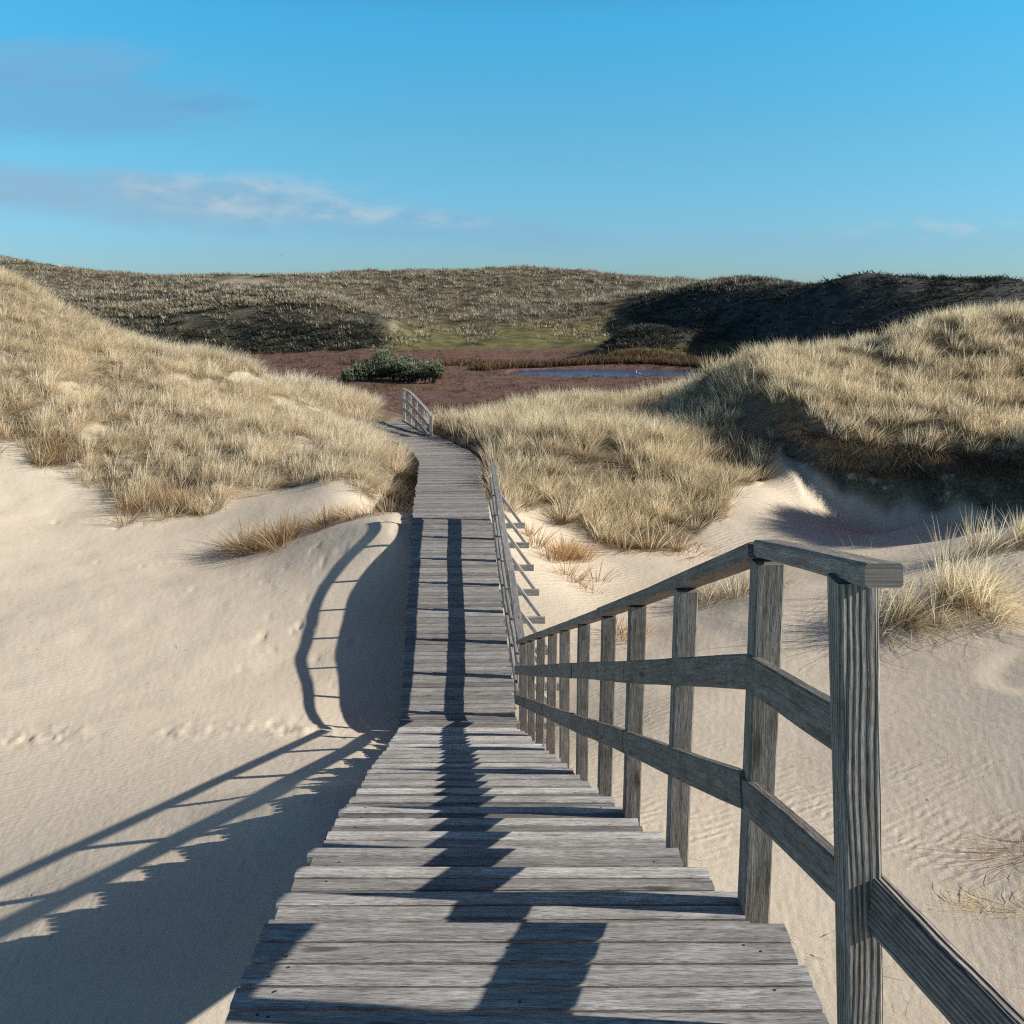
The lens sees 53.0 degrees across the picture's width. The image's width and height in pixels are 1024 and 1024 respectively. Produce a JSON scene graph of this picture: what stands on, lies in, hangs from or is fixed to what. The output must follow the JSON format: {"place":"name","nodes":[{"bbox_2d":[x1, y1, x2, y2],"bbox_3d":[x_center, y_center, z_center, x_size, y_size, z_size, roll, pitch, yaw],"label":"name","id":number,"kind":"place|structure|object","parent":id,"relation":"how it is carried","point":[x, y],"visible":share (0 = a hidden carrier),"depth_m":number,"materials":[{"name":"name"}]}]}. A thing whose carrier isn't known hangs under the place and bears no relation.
{"place":"outdoors","nodes":[
{"label":"outdoors","id":0,"kind":"place"},
{"bbox_2d":[0,280,1023,1023],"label":"sand dunes","id":1,"kind":"structure","parent":0,"point":[262,758],"depth_m":13.17,"materials":[{"name":"beige sand"}]},
{"bbox_2d":[0,418,110,466],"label":"grass tuft","id":2,"kind":"object","parent":1,"relation":"on","point":[57,451],"visible":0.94,"depth_m":24.75,"materials":[{"name":"plant"}]},
{"bbox_2d":[104,476,225,525],"bbox_3d":[-7.630,-0.353,22.611,2.806,0.950,2.192,-4,13,-20],"label":"grass tuft","id":3,"kind":"object","parent":1,"relation":"on","point":[156,499],"visible":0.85,"depth_m":22.47,"materials":[{"name":"plant"}]},
{"bbox_2d":[0,264,424,521],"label":"marram grass","id":4,"kind":"structure","parent":1,"relation":"on","point":[346,426],"depth_m":27.15,"materials":[{"name":"plant"}]},
{"bbox_2d":[181,504,341,560],"bbox_3d":[-5.061,0.259,19.778,3.648,1.110,2.607,9,15,35],"label":"grass tuft","id":5,"kind":"object","parent":1,"relation":"on","point":[279,538],"visible":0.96,"depth_m":19.61,"materials":[{"name":"plant"}]},
{"bbox_2d":[292,495,396,526],"bbox_3d":[-3.270,-0.077,19.969,2.275,0.785,1.454,0,12,0],"label":"grass tuft","id":6,"kind":"object","parent":1,"relation":"on","point":[345,514],"visible":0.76,"depth_m":19.88,"materials":[{"name":"plant"}]},
{"bbox_2d":[364,420,515,714],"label":"plank boardwalk","id":7,"kind":"structure","parent":1,"relation":"on","point":[455,655],"depth_m":15.67,"materials":[{"name":"grey wood"}]},
{"bbox_2d":[401,388,432,436],"bbox_3d":[-2.859,-2.839,30.729,0.138,1.377,3.979,-4,13,-17],"label":"wooden railing","id":8,"kind":"object","parent":7,"relation":"attached to","point":[429,425],"visible":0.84,"depth_m":30.64,"materials":[{"name":"grey wood"}]},
{"bbox_2d":[489,463,558,729],"bbox_3d":[0.023,0.981,15.437,0.862,2.381,6.876,-1,12,-4],"label":"wooden railing","id":9,"kind":"object","parent":7,"relation":"attached to","point":[511,590],"visible":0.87,"depth_m":15.05,"materials":[{"name":"grey wood"}]},
{"bbox_2d":[0,553,1007,1014],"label":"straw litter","id":10,"kind":"object","parent":1,"relation":"on","point":[666,697],"visible":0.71,"depth_m":9.49,"materials":[{"name":"beige plant"}]},
{"bbox_2d":[224,714,828,1023],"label":"wooden staircase","id":11,"kind":"structure","parent":1,"relation":"on","point":[481,869],"depth_m":3.02,"materials":[{"name":"grey wood"}]},
{"bbox_2d":[514,539,1023,1023],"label":"wooden railing","id":12,"kind":"object","parent":11,"relation":"attached to","point":[877,911],"visible":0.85,"depth_m":2.78,"materials":[{"name":"grey wood"}]},
{"bbox_2d":[513,515,613,563],"bbox_3d":[0.838,0.486,19.208,2.122,0.881,1.903,11,16,43],"label":"grass tuft","id":13,"kind":"object","parent":1,"relation":"on","point":[574,551],"visible":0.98,"depth_m":19.09,"materials":[{"name":"plant"}]},
{"bbox_2d":[549,554,619,594],"bbox_3d":[1.211,1.050,17.793,1.354,0.576,1.317,4,13,17],"label":"grass tuft","id":14,"kind":"object","parent":1,"relation":"on","point":[580,579],"visible":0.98,"depth_m":17.90,"materials":[{"name":"plant"}]},
{"bbox_2d":[418,337,803,554],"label":"marram grass","id":15,"kind":"structure","parent":1,"relation":"on","point":[551,416],"depth_m":25.24,"materials":[{"name":"beige plant"}]},
{"bbox_2d":[597,613,662,642],"bbox_3d":[1.774,1.650,15.126,1.111,0.524,1.488,3,12,15],"label":"grass tuft","id":16,"kind":"object","parent":1,"relation":"on","point":[623,631],"visible":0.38,"depth_m":15.21,"materials":[{"name":"plant"}]},
{"bbox_2d":[594,525,722,557],"bbox_3d":[2.879,0.545,19.963,3.045,0.508,2.012,2,12,10],"label":"grass tuft","id":17,"kind":"object","parent":1,"relation":"on","point":[655,545],"visible":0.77,"depth_m":19.98,"materials":[{"name":"plant"}]},
{"bbox_2d":[679,565,805,607],"bbox_3d":[3.661,1.064,16.477,2.413,0.958,1.804,0,12,0],"label":"grass tuft","id":18,"kind":"object","parent":1,"relation":"on","point":[709,595],"visible":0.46,"depth_m":16.46,"materials":[{"name":"beige plant"}]},
{"bbox_2d":[758,294,1023,456],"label":"marram grass","id":19,"kind":"structure","parent":1,"relation":"on","point":[824,377],"depth_m":27.43,"materials":[{"name":"beige plant"}]},
{"bbox_2d":[761,400,1023,499],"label":"root fringe","id":20,"kind":"object","parent":1,"relation":"hanging from","point":[954,459],"visible":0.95,"depth_m":23.39,"materials":[{"name":"brown plant"}]},
{"bbox_2d":[835,525,1023,673],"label":"grass tuft","id":21,"kind":"object","parent":1,"relation":"on","point":[946,585],"visible":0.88,"depth_m":13.89,"materials":[{"name":"beige plant"}]},
{"bbox_2d":[917,882,1023,922],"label":"grass tuft","id":22,"kind":"object","parent":1,"relation":"on","point":[981,906],"visible":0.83,"depth_m":7.29,"materials":[{"name":"beige plant"}]},
{"bbox_2d":[921,806,1023,887],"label":"grass tuft","id":23,"kind":"object","parent":1,"relation":"on","point":[993,847],"visible":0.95,"depth_m":7.97,"materials":[{"name":"plant"}]},
{"bbox_2d":[924,504,1023,561],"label":"grass tuft","id":24,"kind":"object","parent":1,"relation":"on","point":[1018,529],"visible":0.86,"depth_m":15.99,"materials":[{"name":"beige plant"}]},
{"bbox_2d":[0,261,1023,420],"bbox_3d":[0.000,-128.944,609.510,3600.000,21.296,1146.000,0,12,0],"label":"marsh and far hills","id":25,"kind":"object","parent":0,"point":[511,341],"visible":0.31,"depth_m":157.23,"materials":[{"name":"green plant"}]},
{"bbox_2d":[340,368,356,384],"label":"evergreen shrub","id":26,"kind":"object","parent":25,"relation":"on","point":[347,376],"visible":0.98,"depth_m":103.23,"materials":[{"name":"green plant"}]},
{"bbox_2d":[347,360,392,381],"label":"evergreen shrub","id":27,"kind":"object","parent":25,"relation":"on","point":[367,370],"visible":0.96,"depth_m":107.36,"materials":[{"name":"green plant"}]},
{"bbox_2d":[365,345,420,379],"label":"evergreen shrub","id":28,"kind":"object","parent":25,"relation":"on","point":[381,356],"visible":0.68,"depth_m":108.11,"materials":[{"name":"green plant"}]},
{"bbox_2d":[0,254,809,353],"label":"marram grass","id":29,"kind":"structure","parent":25,"relation":"on","point":[305,296],"depth_m":200.36,"materials":[{"name":"green plant"}]},
{"bbox_2d":[393,356,435,381],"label":"evergreen shrub","id":30,"kind":"object","parent":25,"relation":"on","point":[411,371],"visible":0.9,"depth_m":106.54,"materials":[{"name":"green plant"}]},
{"bbox_2d":[419,358,445,383],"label":"evergreen shrub","id":31,"kind":"object","parent":25,"relation":"on","point":[436,370],"visible":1,"depth_m":104.77,"materials":[{"name":"green plant"}]},
{"bbox_2d":[239,348,737,419],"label":"heath scrub","id":32,"kind":"object","parent":25,"relation":"on","point":[414,388],"visible":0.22,"depth_m":109.62,"materials":[{"name":"brown plant"}]},
{"bbox_2d":[339,344,741,370],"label":"pond reeds","id":33,"kind":"object","parent":25,"relation":"on","point":[621,356],"visible":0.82,"depth_m":131.62,"materials":[{"name":"brown plant"}]},
{"bbox_2d":[92,269,1023,354],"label":"dark scrub","id":34,"kind":"object","parent":25,"relation":"on","point":[613,342],"visible":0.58,"depth_m":155.81,"materials":[{"name":"green plant"}]},
{"bbox_2d":[0,0,1023,282],"label":"sky","id":35,"kind":"structure","parent":0,"point":[797,140],"materials":[{"name":"blue"}]},
{"bbox_2d":[507,369,698,376],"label":"pond","id":36,"kind":"structure","parent":0,"point":[596,372],"depth_m":124.10,"materials":[{"name":"liquid"}]}
]}

